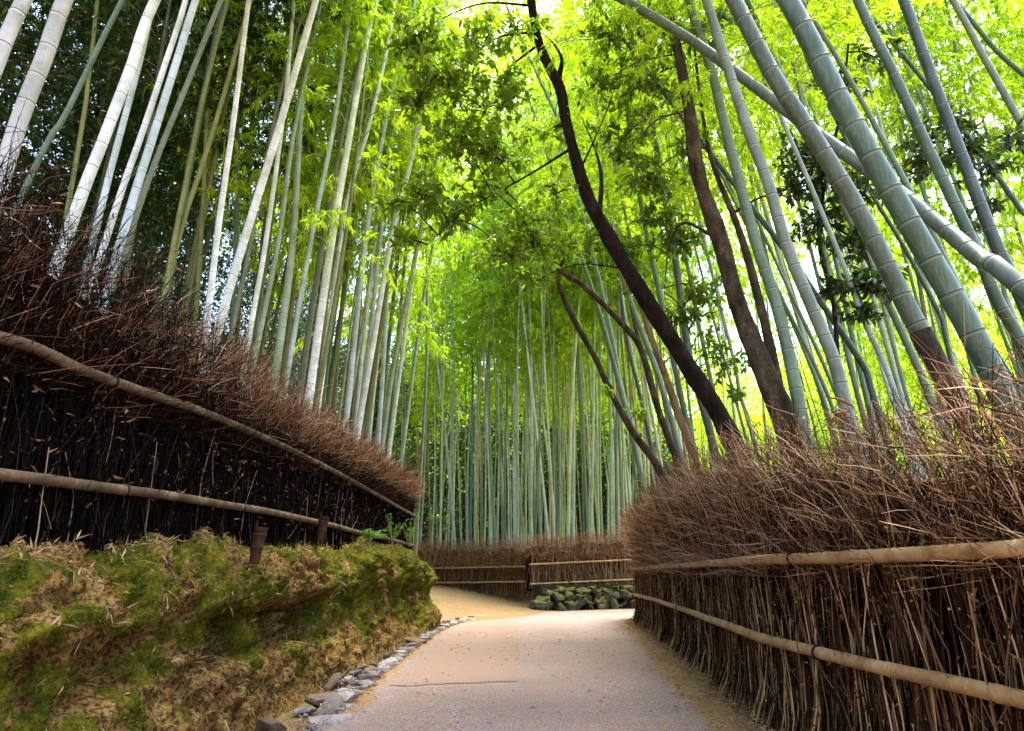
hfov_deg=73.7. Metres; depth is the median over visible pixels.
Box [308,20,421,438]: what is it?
bamboo
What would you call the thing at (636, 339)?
broadleaf tree
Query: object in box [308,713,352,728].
edging stone
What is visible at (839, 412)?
dead leaf cluster
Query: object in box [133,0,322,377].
bamboo
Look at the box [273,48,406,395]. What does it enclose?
bamboo
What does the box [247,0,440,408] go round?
bamboo
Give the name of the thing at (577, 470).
bamboo
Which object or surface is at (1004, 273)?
bamboo
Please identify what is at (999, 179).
bamboo
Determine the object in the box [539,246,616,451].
bamboo
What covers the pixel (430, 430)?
bamboo
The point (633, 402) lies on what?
bamboo
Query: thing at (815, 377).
bamboo
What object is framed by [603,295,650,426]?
bamboo
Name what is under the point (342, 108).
bamboo
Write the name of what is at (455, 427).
bamboo
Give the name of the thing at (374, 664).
edging stone
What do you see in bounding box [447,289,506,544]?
bamboo
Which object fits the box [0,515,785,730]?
leaf litter
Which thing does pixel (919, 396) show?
bamboo
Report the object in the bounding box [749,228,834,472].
bamboo
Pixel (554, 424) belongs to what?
bamboo
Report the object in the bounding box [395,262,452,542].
bamboo
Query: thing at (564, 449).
bamboo
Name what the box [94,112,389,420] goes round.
evergreen tree
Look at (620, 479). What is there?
bamboo
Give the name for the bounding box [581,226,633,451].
bamboo
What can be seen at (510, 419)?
bamboo
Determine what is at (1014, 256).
bamboo
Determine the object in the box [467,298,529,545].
bamboo
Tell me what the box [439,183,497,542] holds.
bamboo
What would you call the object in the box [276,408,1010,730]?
ground
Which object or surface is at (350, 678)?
edging stone
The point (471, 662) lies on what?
paving
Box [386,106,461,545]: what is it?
bamboo
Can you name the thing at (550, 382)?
bamboo
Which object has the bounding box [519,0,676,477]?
bamboo
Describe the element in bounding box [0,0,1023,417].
sky
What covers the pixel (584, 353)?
bamboo
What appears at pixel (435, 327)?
bamboo
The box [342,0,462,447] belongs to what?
bamboo
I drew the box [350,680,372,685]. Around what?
edging stone
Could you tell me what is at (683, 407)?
bamboo
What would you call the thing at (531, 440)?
bamboo
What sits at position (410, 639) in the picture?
edging stone
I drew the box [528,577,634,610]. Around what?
stone wall
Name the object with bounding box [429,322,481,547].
bamboo
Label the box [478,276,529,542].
bamboo
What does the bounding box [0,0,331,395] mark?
evergreen tree
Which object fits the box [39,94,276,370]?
evergreen tree
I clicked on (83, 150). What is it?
bamboo
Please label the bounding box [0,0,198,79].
evergreen tree
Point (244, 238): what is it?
bamboo
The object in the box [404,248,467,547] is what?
bamboo
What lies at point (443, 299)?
bamboo
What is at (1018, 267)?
bamboo
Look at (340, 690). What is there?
edging stone
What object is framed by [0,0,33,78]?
bamboo
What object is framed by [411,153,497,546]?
bamboo
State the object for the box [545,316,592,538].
bamboo
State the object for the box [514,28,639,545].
bamboo
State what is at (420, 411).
bamboo
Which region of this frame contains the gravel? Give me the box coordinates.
[285,621,462,730]
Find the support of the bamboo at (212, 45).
on the ground
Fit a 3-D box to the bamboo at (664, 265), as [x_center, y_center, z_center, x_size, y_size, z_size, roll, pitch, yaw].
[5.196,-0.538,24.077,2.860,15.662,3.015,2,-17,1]
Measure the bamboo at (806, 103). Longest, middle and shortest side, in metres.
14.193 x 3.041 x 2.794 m
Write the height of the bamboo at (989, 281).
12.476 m
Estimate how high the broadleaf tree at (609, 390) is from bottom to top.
7.484 m
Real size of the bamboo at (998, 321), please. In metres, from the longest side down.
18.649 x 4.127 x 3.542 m
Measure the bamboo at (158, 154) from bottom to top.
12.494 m
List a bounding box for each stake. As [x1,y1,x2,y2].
[248,520,267,564]
[316,512,328,541]
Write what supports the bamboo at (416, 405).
on the ground
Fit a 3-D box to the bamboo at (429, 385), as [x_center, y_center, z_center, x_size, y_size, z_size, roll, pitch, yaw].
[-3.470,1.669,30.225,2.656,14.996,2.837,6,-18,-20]
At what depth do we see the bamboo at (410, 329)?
33.28 m
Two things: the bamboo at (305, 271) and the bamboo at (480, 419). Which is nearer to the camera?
the bamboo at (305, 271)
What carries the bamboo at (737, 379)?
on the ground
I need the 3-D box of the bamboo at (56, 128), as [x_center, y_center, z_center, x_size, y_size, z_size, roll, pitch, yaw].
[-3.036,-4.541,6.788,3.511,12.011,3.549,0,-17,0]
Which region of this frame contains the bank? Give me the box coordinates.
[0,528,441,730]
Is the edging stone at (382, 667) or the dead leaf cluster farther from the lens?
the edging stone at (382, 667)
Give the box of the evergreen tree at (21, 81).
[0,12,96,164]
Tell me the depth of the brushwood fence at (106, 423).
4.13 m
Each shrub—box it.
[386,514,408,544]
[402,518,415,545]
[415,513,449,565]
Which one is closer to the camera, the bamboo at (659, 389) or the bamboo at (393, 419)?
the bamboo at (393, 419)
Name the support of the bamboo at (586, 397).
on the ground
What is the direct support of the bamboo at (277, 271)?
on the ground
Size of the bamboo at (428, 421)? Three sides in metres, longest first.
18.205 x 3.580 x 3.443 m
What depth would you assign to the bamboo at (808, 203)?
15.41 m
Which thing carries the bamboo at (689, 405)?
on the ground
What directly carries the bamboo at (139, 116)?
on the ground
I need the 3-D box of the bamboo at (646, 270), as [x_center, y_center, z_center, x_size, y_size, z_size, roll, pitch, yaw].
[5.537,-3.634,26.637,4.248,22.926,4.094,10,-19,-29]
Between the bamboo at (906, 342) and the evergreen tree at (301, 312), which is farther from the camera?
the evergreen tree at (301, 312)
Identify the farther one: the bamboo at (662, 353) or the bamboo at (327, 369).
the bamboo at (662, 353)
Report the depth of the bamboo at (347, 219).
10.24 m
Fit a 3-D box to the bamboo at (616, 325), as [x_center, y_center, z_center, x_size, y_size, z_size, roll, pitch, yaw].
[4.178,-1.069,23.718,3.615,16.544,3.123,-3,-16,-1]
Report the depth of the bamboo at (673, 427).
13.46 m
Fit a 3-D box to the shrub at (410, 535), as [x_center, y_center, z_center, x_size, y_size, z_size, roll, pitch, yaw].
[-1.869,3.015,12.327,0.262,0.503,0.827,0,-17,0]
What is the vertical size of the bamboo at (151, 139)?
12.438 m
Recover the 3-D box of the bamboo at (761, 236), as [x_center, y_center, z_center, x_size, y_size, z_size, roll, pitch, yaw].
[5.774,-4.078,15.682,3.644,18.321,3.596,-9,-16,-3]
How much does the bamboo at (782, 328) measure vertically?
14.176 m
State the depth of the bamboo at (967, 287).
26.65 m
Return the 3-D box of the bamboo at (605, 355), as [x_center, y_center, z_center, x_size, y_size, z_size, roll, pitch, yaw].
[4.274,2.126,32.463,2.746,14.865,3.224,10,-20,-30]
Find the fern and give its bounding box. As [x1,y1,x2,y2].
[359,528,387,542]
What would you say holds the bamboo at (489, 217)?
on the ground
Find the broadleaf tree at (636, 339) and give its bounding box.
[516,223,684,500]
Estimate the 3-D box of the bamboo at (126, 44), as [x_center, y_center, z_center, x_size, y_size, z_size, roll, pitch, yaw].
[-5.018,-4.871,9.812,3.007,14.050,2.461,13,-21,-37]
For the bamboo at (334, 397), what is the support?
on the ground
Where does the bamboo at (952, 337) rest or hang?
on the ground
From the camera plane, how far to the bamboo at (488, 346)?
25.70 m
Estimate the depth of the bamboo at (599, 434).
24.08 m
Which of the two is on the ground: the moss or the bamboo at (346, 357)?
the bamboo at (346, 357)
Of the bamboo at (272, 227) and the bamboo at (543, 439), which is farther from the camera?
the bamboo at (543, 439)
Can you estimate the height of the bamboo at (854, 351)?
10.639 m
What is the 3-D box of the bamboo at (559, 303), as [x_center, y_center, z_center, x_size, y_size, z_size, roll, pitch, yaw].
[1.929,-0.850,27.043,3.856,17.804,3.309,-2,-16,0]
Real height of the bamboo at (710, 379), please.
18.306 m
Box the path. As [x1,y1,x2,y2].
[321,609,757,730]
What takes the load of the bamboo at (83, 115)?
on the ground
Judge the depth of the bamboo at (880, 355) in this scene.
6.80 m
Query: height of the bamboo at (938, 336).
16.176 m
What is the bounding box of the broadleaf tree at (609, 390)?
[552,247,673,493]
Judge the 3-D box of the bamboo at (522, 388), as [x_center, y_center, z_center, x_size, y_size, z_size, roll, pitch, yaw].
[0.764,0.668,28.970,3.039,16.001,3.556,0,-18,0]
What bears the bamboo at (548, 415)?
on the ground
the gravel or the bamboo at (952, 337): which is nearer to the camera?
the gravel
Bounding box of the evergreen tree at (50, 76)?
[0,0,226,341]
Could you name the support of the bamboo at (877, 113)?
on the ground
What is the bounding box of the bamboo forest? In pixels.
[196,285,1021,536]
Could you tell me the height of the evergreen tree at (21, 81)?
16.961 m
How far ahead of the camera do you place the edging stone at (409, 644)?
9.46 m
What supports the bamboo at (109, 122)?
on the ground
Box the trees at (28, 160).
[0,0,701,551]
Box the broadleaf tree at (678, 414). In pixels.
[612,270,750,482]
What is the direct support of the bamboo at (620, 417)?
on the ground
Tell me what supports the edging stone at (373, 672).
on the ground
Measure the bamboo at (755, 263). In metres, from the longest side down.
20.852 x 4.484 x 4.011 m
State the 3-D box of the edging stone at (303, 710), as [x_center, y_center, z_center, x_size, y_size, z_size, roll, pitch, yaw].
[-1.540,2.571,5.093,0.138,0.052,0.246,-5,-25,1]
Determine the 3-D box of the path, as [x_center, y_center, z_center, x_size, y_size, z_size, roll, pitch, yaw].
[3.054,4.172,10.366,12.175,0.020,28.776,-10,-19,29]
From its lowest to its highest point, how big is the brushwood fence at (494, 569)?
2.237 m
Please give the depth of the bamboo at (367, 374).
12.28 m
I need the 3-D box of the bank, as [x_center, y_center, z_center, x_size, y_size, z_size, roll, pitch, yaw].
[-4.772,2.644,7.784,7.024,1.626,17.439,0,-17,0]
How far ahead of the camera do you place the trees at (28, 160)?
39.54 m
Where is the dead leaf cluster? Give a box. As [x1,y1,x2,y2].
[822,397,852,429]
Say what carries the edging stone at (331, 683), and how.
on the ground
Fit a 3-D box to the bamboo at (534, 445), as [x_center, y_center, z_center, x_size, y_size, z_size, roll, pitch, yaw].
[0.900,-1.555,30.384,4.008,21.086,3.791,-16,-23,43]
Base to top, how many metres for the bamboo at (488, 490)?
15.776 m
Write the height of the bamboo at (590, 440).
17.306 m
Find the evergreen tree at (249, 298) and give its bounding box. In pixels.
[6,12,280,373]
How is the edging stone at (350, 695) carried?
on the ground
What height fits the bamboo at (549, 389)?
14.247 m
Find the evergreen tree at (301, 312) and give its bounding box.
[199,216,376,439]
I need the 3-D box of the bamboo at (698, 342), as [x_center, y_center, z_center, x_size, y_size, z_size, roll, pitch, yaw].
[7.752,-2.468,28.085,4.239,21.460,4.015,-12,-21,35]
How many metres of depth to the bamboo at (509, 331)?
24.13 m
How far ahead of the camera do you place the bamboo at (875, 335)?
26.92 m
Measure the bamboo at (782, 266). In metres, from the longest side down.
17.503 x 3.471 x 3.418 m
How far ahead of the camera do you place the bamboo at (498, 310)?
25.14 m
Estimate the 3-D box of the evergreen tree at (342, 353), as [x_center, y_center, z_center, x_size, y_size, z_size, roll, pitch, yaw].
[-9.374,0.045,28.846,10.955,19.217,11.238,0,-17,0]
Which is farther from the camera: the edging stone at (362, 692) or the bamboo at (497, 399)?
the bamboo at (497, 399)
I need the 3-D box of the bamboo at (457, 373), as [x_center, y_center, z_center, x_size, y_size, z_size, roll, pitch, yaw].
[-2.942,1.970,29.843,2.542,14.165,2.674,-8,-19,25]
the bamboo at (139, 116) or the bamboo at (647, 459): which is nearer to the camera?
the bamboo at (139, 116)
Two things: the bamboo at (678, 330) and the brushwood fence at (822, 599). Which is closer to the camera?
the brushwood fence at (822, 599)
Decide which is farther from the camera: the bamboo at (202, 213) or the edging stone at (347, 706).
the bamboo at (202, 213)
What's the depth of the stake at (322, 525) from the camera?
7.08 m
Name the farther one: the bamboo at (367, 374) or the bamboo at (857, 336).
the bamboo at (857, 336)
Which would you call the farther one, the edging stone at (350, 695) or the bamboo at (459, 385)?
the bamboo at (459, 385)
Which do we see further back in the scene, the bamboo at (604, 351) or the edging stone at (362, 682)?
the bamboo at (604, 351)
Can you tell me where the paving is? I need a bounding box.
[390,619,519,685]
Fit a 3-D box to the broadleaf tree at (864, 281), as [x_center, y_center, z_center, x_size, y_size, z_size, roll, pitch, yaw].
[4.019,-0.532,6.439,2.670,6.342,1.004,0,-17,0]
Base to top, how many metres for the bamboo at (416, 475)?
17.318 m
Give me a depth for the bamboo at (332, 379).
13.32 m
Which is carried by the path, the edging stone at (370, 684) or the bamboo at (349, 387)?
the edging stone at (370, 684)
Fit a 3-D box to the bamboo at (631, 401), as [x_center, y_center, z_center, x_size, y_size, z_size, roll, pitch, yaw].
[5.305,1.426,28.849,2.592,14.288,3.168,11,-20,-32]
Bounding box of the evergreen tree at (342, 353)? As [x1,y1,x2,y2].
[199,189,422,526]
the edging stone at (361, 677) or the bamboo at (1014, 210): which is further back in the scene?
the bamboo at (1014, 210)
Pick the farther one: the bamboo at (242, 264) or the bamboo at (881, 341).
the bamboo at (881, 341)
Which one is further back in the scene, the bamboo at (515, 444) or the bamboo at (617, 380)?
the bamboo at (515, 444)
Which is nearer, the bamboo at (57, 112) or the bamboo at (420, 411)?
the bamboo at (57, 112)
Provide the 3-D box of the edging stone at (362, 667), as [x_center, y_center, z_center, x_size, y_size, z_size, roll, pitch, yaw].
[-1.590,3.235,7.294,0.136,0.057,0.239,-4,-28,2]
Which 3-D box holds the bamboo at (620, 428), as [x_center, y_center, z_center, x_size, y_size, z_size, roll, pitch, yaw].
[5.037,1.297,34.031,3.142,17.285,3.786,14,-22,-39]
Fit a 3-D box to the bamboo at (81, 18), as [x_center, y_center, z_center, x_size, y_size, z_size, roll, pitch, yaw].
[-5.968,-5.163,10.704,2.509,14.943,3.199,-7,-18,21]
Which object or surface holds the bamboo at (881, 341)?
on the ground
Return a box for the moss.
[0,526,439,730]
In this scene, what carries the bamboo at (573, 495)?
on the ground
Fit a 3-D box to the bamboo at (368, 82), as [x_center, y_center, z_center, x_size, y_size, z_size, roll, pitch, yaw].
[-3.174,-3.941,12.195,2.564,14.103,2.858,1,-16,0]
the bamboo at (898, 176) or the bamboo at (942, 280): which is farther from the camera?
the bamboo at (898, 176)
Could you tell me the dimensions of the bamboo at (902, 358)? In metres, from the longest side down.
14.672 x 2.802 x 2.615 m
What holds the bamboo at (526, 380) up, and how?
on the ground
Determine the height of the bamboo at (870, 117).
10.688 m
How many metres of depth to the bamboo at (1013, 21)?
13.88 m
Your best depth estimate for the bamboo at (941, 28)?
11.69 m
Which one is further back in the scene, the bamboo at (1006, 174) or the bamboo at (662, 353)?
the bamboo at (662, 353)
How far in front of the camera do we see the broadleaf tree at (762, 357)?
7.71 m
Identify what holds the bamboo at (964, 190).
on the ground
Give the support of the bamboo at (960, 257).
on the ground
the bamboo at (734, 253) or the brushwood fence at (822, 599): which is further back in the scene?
the bamboo at (734, 253)
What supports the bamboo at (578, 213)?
on the ground
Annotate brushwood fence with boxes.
[0,98,433,554]
[411,534,546,596]
[503,525,634,590]
[609,236,1023,730]
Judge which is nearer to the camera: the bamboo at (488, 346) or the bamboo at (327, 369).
the bamboo at (327, 369)
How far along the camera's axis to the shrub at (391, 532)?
10.86 m
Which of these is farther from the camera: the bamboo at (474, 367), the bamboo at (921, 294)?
the bamboo at (474, 367)
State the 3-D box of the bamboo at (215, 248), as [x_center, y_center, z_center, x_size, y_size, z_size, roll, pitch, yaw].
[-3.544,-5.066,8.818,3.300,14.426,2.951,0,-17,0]
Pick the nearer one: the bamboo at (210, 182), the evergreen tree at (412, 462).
the bamboo at (210, 182)
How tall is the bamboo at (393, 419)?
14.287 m
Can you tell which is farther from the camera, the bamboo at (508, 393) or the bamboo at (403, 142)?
the bamboo at (508, 393)
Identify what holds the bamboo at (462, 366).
on the ground
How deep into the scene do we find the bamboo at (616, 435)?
22.83 m
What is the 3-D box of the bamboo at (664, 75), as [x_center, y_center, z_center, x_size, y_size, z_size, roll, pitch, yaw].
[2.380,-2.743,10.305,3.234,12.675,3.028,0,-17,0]
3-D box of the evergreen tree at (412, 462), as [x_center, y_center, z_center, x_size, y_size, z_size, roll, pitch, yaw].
[-7.204,1.694,35.165,11.424,19.322,10.082,7,-18,-21]
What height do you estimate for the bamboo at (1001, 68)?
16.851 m
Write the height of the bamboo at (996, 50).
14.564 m
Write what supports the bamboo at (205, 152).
on the ground
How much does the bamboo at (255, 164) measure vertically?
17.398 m
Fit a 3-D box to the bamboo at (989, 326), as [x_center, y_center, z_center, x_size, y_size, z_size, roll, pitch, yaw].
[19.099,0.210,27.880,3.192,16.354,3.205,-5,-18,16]
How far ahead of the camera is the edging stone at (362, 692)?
5.85 m
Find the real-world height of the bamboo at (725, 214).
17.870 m
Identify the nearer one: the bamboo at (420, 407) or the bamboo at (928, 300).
the bamboo at (928, 300)
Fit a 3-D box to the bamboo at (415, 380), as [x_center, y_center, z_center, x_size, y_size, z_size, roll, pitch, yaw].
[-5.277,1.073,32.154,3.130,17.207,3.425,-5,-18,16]
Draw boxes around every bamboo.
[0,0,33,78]
[0,0,73,203]
[0,0,124,243]
[2,0,218,277]
[2,4,85,265]
[5,36,149,276]
[11,16,168,212]
[24,0,243,153]
[38,0,256,286]
[42,0,198,283]
[46,2,205,302]
[47,0,160,277]
[61,0,98,230]
[66,0,287,313]
[70,1,218,317]
[77,23,151,296]
[83,0,187,303]
[90,0,322,363]
[96,8,220,339]
[97,0,198,314]
[105,63,243,333]
[106,0,222,316]
[113,8,244,299]
[116,0,303,364]
[131,12,267,337]
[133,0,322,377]
[136,0,386,358]
[136,12,264,353]
[137,0,263,262]
[150,0,369,343]
[152,0,334,351]
[158,0,272,351]
[166,0,358,346]
[169,4,307,209]
[172,1,321,347]
[199,0,250,373]
[199,0,386,368]
[202,0,318,375]
[202,0,377,379]
[209,1,358,384]
[215,2,343,400]
[220,19,344,366]
[225,1,401,403]
[225,4,357,378]
[242,0,295,383]
[242,0,434,417]
[246,4,372,391]
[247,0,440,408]
[250,2,391,398]
[251,0,403,392]
[252,0,411,395]
[256,14,393,317]
[258,0,393,423]
[265,34,373,411]
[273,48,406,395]
[279,0,447,418]
[280,61,425,411]
[285,8,428,425]
[290,0,439,420]
[292,0,447,425]
[292,2,435,419]
[300,55,390,243]
[303,0,378,425]
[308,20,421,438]
[309,1,441,434]
[315,0,396,430]
[316,0,459,435]
[317,0,496,444]
[317,1,458,401]
[319,1,420,429]
[330,0,484,438]
[333,0,484,400]
[337,0,471,461]
[341,0,466,432]
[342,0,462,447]
[343,0,486,459]
[345,0,460,429]
[353,1,454,445]
[354,0,507,453]
[354,221,438,470]
[357,1,469,445]
[364,15,492,458]
[375,297,433,460]
[377,277,428,440]
[378,248,440,433]
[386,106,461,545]
[387,0,496,466]
[389,303,454,478]
[390,31,490,471]
[390,236,446,510]
[391,0,1023,304]
[391,242,460,544]
[391,248,457,548]
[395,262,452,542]
[400,323,451,542]
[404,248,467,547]
[404,288,446,550]
[406,248,464,545]
[409,250,469,543]
[410,188,479,538]
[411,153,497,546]
[414,88,456,552]
[414,185,482,544]
[420,265,478,546]
[420,287,474,502]
[422,232,481,549]
[424,283,476,539]
[428,107,481,550]
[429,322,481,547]
[437,151,516,547]
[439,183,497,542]
[441,245,490,521]
[443,137,499,548]
[444,72,514,546]
[445,0,587,545]
[445,177,516,522]
[446,67,532,545]
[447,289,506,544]
[450,143,539,547]
[455,59,548,542]
[455,300,490,545]
[456,309,518,546]
[457,206,526,546]
[458,218,514,504]
[459,175,537,541]
[461,27,561,545]
[461,143,536,548]
[461,337,520,543]
[462,319,493,546]
[463,113,540,467]
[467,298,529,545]
[468,320,520,455]
[470,143,557,549]
[470,162,552,547]
[472,0,898,482]
[474,359,520,544]
[475,219,533,545]
[477,274,523,480]
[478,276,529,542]
[481,181,573,543]
[481,342,528,440]
[482,0,686,479]
[482,345,529,419]
[483,9,649,513]
[486,11,580,537]
[488,60,555,539]
[489,155,577,545]
[490,140,571,544]
[491,68,591,545]
[493,334,550,433]
[497,290,560,541]
[497,329,567,546]
[499,169,559,545]
[500,335,559,550]
[503,26,621,541]
[503,42,596,545]
[504,368,533,476]
[507,138,585,545]
[508,92,578,545]
[508,299,580,547]
[508,336,561,522]
[510,1,626,545]
[511,12,644,477]
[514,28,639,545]
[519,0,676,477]
[519,264,582,540]
[519,338,560,545]
[521,262,596,546]
[523,340,568,514]
[525,161,598,533]
[527,0,663,498]
[527,88,613,540]
[527,282,596,541]
[528,301,589,531]
[531,297,602,537]
[533,0,671,492]
[534,0,738,453]
[534,14,670,488]
[536,1,663,542]
[536,300,587,532]
[537,292,592,419]
[537,371,589,444]
[539,14,633,542]
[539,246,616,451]
[540,273,591,544]
[542,204,598,536]
[542,249,592,545]
[543,339,592,479]
[545,304,616,498]
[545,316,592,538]
[549,350,596,492]
[555,55,642,465]
[555,193,663,518]
[557,0,840,433]
[559,77,656,505]
[559,340,596,530]
[561,328,604,542]
[562,0,773,477]
[563,127,640,543]
[565,0,765,153]
[566,52,664,541]
[567,131,643,538]
[567,318,606,504]
[568,162,650,542]
[569,352,611,534]
[571,17,730,464]
[571,315,601,523]
[574,2,657,539]
[575,0,763,467]
[575,0,922,480]
[576,224,643,542]
[576,355,622,503]
[577,330,631,476]
[580,259,638,505]
[581,81,665,493]
[581,153,674,441]
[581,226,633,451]
[584,337,638,498]
[586,357,626,539]
[587,227,637,504]
[589,251,624,539]
[591,0,960,475]
[591,197,678,503]
[591,335,641,509]
[594,2,756,468]
[600,97,696,462]
[601,229,647,535]
[602,339,637,543]
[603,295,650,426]
[604,5,842,465]
[607,0,837,403]
[607,323,666,471]
[608,102,712,448]
[612,282,654,510]
[613,70,686,493]
[614,202,693,483]
[615,0,842,471]
[615,337,652,429]
[616,193,687,439]
[619,296,658,511]
[619,338,669,486]
[619,350,637,492]
[622,335,654,464]
[623,271,684,405]
[626,0,1023,403]
[626,259,693,457]
[626,334,671,410]
[638,231,701,457]
[640,119,716,462]
[640,242,703,446]
[646,118,715,426]
[647,98,724,441]
[657,63,764,427]
[659,122,739,468]
[660,10,829,410]
[668,0,820,465]
[670,104,752,421]
[672,101,775,404]
[683,0,818,472]
[696,0,916,478]
[698,0,927,480]
[700,0,956,374]
[701,0,866,476]
[701,126,808,469]
[703,3,869,462]
[704,103,805,474]
[711,0,917,481]
[712,52,813,322]
[716,122,822,470]
[720,3,878,475]
[724,0,996,472]
[728,0,1023,215]
[738,178,825,468]
[739,1,893,480]
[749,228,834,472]
[758,17,913,472]
[761,0,930,478]
[769,0,969,397]
[775,0,1023,456]
[783,0,999,467]
[794,242,881,408]
[797,0,1023,374]
[797,1,921,359]
[797,3,992,465]
[812,190,901,424]
[813,204,890,468]
[815,0,1018,378]
[817,223,893,426]
[819,188,923,444]
[820,0,971,432]
[828,12,1012,463]
[840,0,980,343]
[841,249,914,471]
[841,308,904,449]
[845,266,904,460]
[850,247,909,390]
[852,0,1023,361]
[854,0,1023,325]
[857,0,1023,389]
[858,189,959,454]
[862,85,984,466]
[869,181,979,469]
[869,206,945,473]
[875,162,993,426]
[875,228,955,433]
[878,235,966,411]
[879,7,1021,349]
[888,219,982,462]
[892,282,943,475]
[895,0,1023,355]
[897,0,1023,322]
[900,0,1023,326]
[901,188,978,349]
[901,259,984,388]
[902,195,969,467]
[920,0,1023,203]
[928,191,1018,358]
[930,201,1009,375]
[949,0,1023,135]
[950,275,1015,462]
[957,0,1023,247]
[959,3,1023,77]
[966,0,1023,304]
[967,0,1023,174]
[979,181,1023,375]
[984,171,1023,270]
[986,193,1023,330]
[991,112,1023,222]
[1002,46,1023,273]
[1004,1,1023,265]
[1016,151,1023,162]
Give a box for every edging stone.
[255,717,286,730]
[292,706,316,714]
[304,691,343,707]
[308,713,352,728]
[314,697,344,716]
[323,663,356,691]
[334,703,357,713]
[335,680,348,688]
[336,688,357,692]
[338,688,365,696]
[340,691,354,702]
[342,674,354,683]
[347,682,378,689]
[350,669,362,675]
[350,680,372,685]
[357,674,380,679]
[358,665,367,669]
[364,665,380,672]
[366,670,379,674]
[367,660,377,666]
[377,657,399,667]
[378,665,389,670]
[380,652,391,658]
[392,656,404,660]
[394,650,407,654]
[398,646,416,650]
[403,643,418,646]
[404,630,433,643]
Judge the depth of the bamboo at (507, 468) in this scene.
35.98 m
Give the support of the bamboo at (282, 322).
on the ground
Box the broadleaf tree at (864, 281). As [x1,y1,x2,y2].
[771,28,1023,475]
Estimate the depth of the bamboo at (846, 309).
9.89 m
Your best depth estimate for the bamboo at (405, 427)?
15.75 m
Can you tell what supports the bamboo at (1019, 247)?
on the ground
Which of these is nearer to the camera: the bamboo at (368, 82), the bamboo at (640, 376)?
the bamboo at (368, 82)
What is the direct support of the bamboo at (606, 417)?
on the ground
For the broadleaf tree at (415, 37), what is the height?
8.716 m
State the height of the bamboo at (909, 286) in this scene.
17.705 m
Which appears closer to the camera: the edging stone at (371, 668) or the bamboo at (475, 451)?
the edging stone at (371, 668)
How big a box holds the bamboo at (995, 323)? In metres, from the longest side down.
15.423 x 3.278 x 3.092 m
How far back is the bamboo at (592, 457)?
23.31 m
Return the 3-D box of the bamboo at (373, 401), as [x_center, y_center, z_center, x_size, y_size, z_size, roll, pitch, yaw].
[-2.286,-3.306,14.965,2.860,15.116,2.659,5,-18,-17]
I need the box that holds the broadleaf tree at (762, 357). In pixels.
[569,0,810,472]
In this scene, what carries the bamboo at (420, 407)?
on the ground
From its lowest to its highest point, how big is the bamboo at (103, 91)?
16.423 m
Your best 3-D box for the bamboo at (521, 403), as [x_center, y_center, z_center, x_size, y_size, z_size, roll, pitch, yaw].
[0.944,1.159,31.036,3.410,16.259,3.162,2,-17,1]
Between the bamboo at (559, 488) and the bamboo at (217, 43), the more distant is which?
the bamboo at (559, 488)
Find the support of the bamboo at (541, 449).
on the ground
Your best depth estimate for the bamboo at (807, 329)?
10.58 m
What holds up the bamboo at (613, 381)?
on the ground
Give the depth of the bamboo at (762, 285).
24.35 m
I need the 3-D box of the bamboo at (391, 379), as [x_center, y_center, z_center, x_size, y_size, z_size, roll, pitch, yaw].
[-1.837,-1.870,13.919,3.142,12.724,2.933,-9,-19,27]
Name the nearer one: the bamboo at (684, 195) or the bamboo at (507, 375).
the bamboo at (684, 195)
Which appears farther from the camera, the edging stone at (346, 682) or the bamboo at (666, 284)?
the bamboo at (666, 284)
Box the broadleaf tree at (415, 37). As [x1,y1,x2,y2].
[369,0,756,484]
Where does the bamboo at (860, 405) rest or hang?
on the ground
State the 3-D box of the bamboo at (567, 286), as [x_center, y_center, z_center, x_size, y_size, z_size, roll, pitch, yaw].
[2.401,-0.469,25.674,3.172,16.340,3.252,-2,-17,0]
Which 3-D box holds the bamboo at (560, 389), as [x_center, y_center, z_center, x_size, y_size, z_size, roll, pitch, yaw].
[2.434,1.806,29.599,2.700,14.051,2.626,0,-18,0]
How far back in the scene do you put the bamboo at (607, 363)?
27.63 m
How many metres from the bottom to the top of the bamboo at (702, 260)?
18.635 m
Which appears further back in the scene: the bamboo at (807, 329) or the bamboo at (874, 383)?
the bamboo at (874, 383)
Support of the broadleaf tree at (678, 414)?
on the ground
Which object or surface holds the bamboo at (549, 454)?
on the ground
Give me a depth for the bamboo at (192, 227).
15.73 m
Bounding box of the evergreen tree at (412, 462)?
[295,257,468,543]
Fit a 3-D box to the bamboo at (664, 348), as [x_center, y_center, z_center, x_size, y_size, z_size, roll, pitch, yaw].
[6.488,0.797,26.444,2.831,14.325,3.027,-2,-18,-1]
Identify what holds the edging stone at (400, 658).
on the ground
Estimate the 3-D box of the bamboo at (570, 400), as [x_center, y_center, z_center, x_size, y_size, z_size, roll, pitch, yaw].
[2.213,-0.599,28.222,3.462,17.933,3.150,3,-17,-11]
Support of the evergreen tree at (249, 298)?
on the ground
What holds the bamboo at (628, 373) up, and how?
on the ground
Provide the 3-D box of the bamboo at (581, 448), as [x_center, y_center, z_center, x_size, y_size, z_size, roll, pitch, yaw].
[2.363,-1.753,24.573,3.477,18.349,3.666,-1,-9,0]
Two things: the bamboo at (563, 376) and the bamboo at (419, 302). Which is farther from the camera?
the bamboo at (563, 376)
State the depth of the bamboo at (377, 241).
15.13 m
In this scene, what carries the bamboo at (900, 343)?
on the ground
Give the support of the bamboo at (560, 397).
on the ground
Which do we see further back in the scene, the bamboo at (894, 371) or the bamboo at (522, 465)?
the bamboo at (522, 465)
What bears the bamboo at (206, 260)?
on the ground
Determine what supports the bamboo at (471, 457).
on the ground
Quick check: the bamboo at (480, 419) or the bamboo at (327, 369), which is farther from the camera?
the bamboo at (480, 419)

